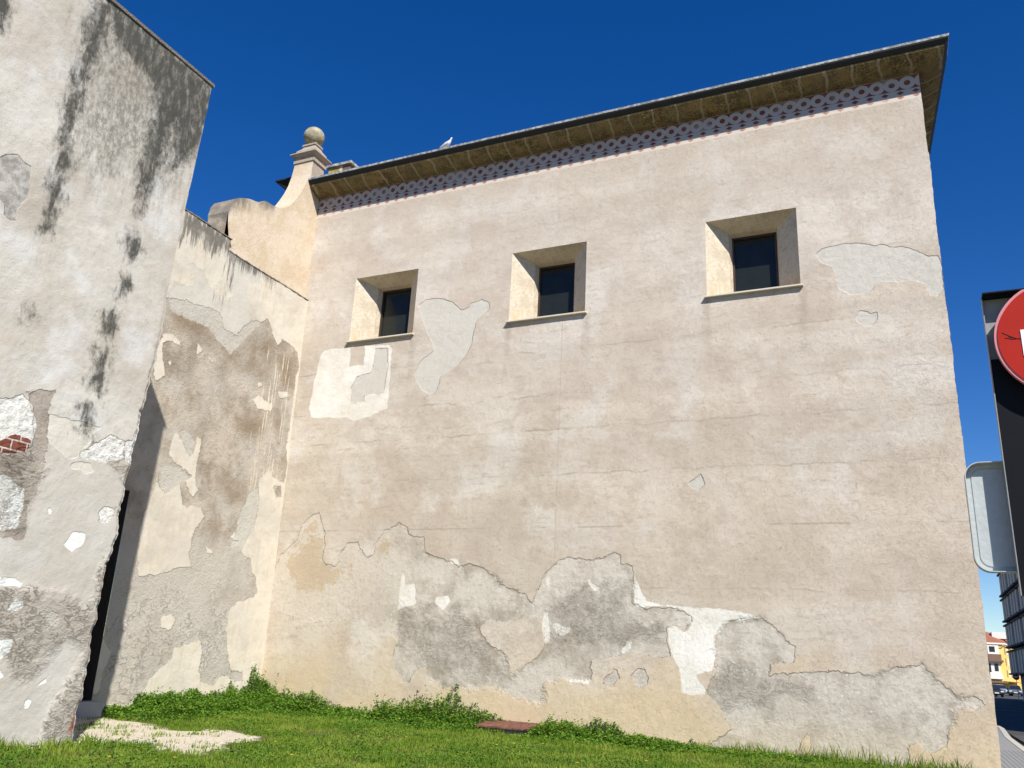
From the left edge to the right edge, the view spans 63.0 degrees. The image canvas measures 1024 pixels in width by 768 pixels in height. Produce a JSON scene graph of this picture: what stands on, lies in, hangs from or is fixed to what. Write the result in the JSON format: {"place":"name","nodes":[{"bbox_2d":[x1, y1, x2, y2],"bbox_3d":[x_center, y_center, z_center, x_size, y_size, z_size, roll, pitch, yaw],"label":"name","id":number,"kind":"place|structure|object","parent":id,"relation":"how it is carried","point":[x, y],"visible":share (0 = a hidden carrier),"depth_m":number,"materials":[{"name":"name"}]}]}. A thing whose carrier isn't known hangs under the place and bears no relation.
{"place":"outdoors","nodes":[
{"label":"outdoors","id":0,"kind":"place"},
{"bbox_2d":[5,715,822,767],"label":"bare soil","id":1,"kind":"structure","parent":0,"point":[229,736],"depth_m":14.39,"materials":[{"name":"soil"}]},
{"bbox_2d":[75,700,103,717],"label":"step block","id":2,"kind":"structure","parent":1,"relation":"on","point":[90,709],"depth_m":16.91,"materials":[{"name":"grey concrete"}]},
{"bbox_2d":[373,693,385,709],"bbox_3d":[-3.156,7.666,19.820,0.303,0.622,0.198,-5,-20,24],"label":"tall weed","id":3,"kind":"object","parent":1,"relation":"on","point":[377,702],"visible":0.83,"depth_m":19.84,"materials":[{"name":"green plant"}]},
{"bbox_2d":[412,690,422,721],"bbox_3d":[-2.208,7.518,19.436,0.199,0.760,0.284,-14,-25,42],"label":"tall weed","id":4,"kind":"object","parent":1,"relation":"on","point":[416,705],"visible":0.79,"depth_m":19.41,"materials":[{"name":"green plant"}]},
{"bbox_2d":[447,697,458,722],"bbox_3d":[-1.389,7.487,19.075,0.212,0.678,0.434,17,-22,-36],"label":"tall weed","id":5,"kind":"object","parent":1,"relation":"on","point":[451,707],"visible":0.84,"depth_m":19.09,"materials":[{"name":"green plant"}]},
{"bbox_2d":[468,709,487,727],"bbox_3d":[-0.766,7.519,18.689,0.467,0.465,0.256,5,-18,-5],"label":"tall weed","id":6,"kind":"object","parent":1,"relation":"on","point":[477,717],"visible":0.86,"depth_m":18.68,"materials":[{"name":"green plant"}]},
{"bbox_2d":[103,664,881,767],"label":"weed cover","id":7,"kind":"object","parent":1,"relation":"on","point":[191,702],"visible":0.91,"depth_m":18.63,"materials":[{"name":"green plant"}]},
{"bbox_2d":[476,719,538,734],"bbox_3d":[-0.091,7.607,18.381,1.240,0.324,0.700,-5,-20,24],"label":"ground hatch","id":8,"kind":"object","parent":1,"relation":"on","point":[514,727],"visible":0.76,"depth_m":18.27,"materials":[{"name":"metal"}]},
{"bbox_2d":[593,723,606,738],"bbox_3d":[1.829,7.385,17.639,0.321,0.412,0.279,19,-24,-40],"label":"tall weed","id":9,"kind":"object","parent":1,"relation":"on","point":[596,725],"visible":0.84,"depth_m":17.64,"materials":[{"name":"green plant"}]},
{"bbox_2d":[0,709,973,767],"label":"grass","id":10,"kind":"structure","parent":0,"point":[59,748],"depth_m":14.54,"materials":[{"name":"green plant"}]},
{"bbox_2d":[91,645,1023,746],"bbox_3d":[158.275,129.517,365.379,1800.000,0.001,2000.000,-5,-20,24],"label":"ground","id":11,"kind":"structure","parent":0,"point":[1018,740],"depth_m":27.91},
{"bbox_2d":[0,0,214,749],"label":"annex building","id":12,"kind":"structure","parent":11,"relation":"on","point":[103,107],"depth_m":13.09,"materials":[{"name":"paint"}]},
{"bbox_2d":[81,208,307,716],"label":"boundary wall","id":13,"kind":"structure","parent":11,"relation":"on","point":[188,601],"depth_m":20.83,"materials":[{"name":"beige paint"}]},
{"bbox_2d":[90,563,106,645],"bbox_3d":[-9.303,4.491,17.536,0.250,4.780,1.330,-5,-20,24],"label":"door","id":14,"kind":"structure","parent":13,"relation":"in","point":[106,563],"depth_m":17.84,"materials":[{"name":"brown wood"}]},
{"bbox_2d":[208,33,1001,767],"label":"church","id":15,"kind":"structure","parent":11,"relation":"on","point":[638,419],"depth_m":19.82,"materials":[{"name":"paint"}]},
{"bbox_2d":[345,269,418,343],"bbox_3d":[-3.535,-2.126,24.311,2.240,2.052,0.930,-5,-20,24],"label":"window","id":16,"kind":"structure","parent":15,"relation":"in","point":[384,304],"depth_m":24.60,"materials":[{"name":"paint"}]},
{"bbox_2d":[441,137,452,147],"bbox_3d":[-1.893,-6.944,24.154,0.429,0.349,0.150,-5,-20,24],"label":"pigeon","id":17,"kind":"object","parent":15,"relation":"on","point":[447,144],"visible":1,"depth_m":24.10,"materials":[{"name":"white"}]},
{"bbox_2d":[505,241,586,323],"bbox_3d":[1.086,-2.551,22.245,2.240,2.052,0.930,-5,-20,24],"label":"window","id":18,"kind":"structure","parent":15,"relation":"in","point":[550,282],"depth_m":22.50,"materials":[{"name":"paint"}]},
{"bbox_2d":[704,208,802,298],"bbox_3d":[5.826,-2.988,20.125,2.240,2.052,0.930,-5,-20,24],"label":"window","id":19,"kind":"structure","parent":15,"relation":"in","point":[754,253],"depth_m":20.35,"materials":[{"name":"paint"}]},
{"bbox_2d":[964,288,1023,595],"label":"road sign","id":20,"kind":"object","parent":11,"relation":"on","point":[995,496],"visible":1,"depth_m":4.03,"materials":[{"name":"metal"}]},
{"bbox_2d":[985,632,1021,689],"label":"yellow building","id":21,"kind":"structure","parent":11,"relation":"on","point":[999,662],"depth_m":149.44,"materials":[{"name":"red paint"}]},
{"bbox_2d":[989,646,994,651],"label":"window","id":22,"kind":"structure","parent":21,"relation":"in","point":[991,648],"depth_m":149.46,"materials":[{"name":"black glass"}]},
{"bbox_2d":[994,663,998,670],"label":"window","id":23,"kind":"structure","parent":21,"relation":"in","point":[995,665],"depth_m":148.57,"materials":[{"name":"black glass"}]},
{"bbox_2d":[996,573,1023,700],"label":"apartment block","id":24,"kind":"structure","parent":11,"relation":"on","point":[1012,600],"depth_m":82.21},
{"bbox_2d":[997,725,1023,751],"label":"kerb","id":25,"kind":"structure","parent":11,"relation":"on","point":[1010,739],"depth_m":25.26,"materials":[{"name":"concrete"}]},
{"bbox_2d":[103,0,1023,634],"label":"sky","id":26,"kind":"structure","parent":0,"point":[382,80],"materials":[{"name":"blue"}]},
{"bbox_2d":[994,694,1023,741],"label":"road","id":27,"kind":"structure","parent":0,"point":[1009,712],"depth_m":49.12,"materials":[{"name":"grey asphalt"}]},
{"bbox_2d":[992,684,1003,696],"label":"parked car","id":28,"kind":"object","parent":27,"relation":"on","point":[997,690],"visible":0.52,"depth_m":103.93,"materials":[{"name":"paint"}]},
{"bbox_2d":[994,684,1013,695],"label":"parked car","id":29,"kind":"object","parent":27,"relation":"on","point":[1003,688],"visible":0.29,"depth_m":121.29,"materials":[{"name":"black metal"}]},
{"bbox_2d":[1008,685,1022,696],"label":"parked car","id":30,"kind":"object","parent":27,"relation":"on","point":[1012,689],"visible":0.87,"depth_m":118.80,"materials":[{"name":"grey paint"}]},
{"bbox_2d":[1013,675,1019,698],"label":"street sign","id":31,"kind":"object","parent":27,"relation":"on","point":[1016,677],"visible":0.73,"depth_m":94.53,"materials":[{"name":"black metal"}]},
{"bbox_2d":[997,727,1023,767],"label":"pavement","id":32,"kind":"structure","parent":0,"point":[1011,755],"depth_m":19.80,"materials":[{"name":"grey concrete"}]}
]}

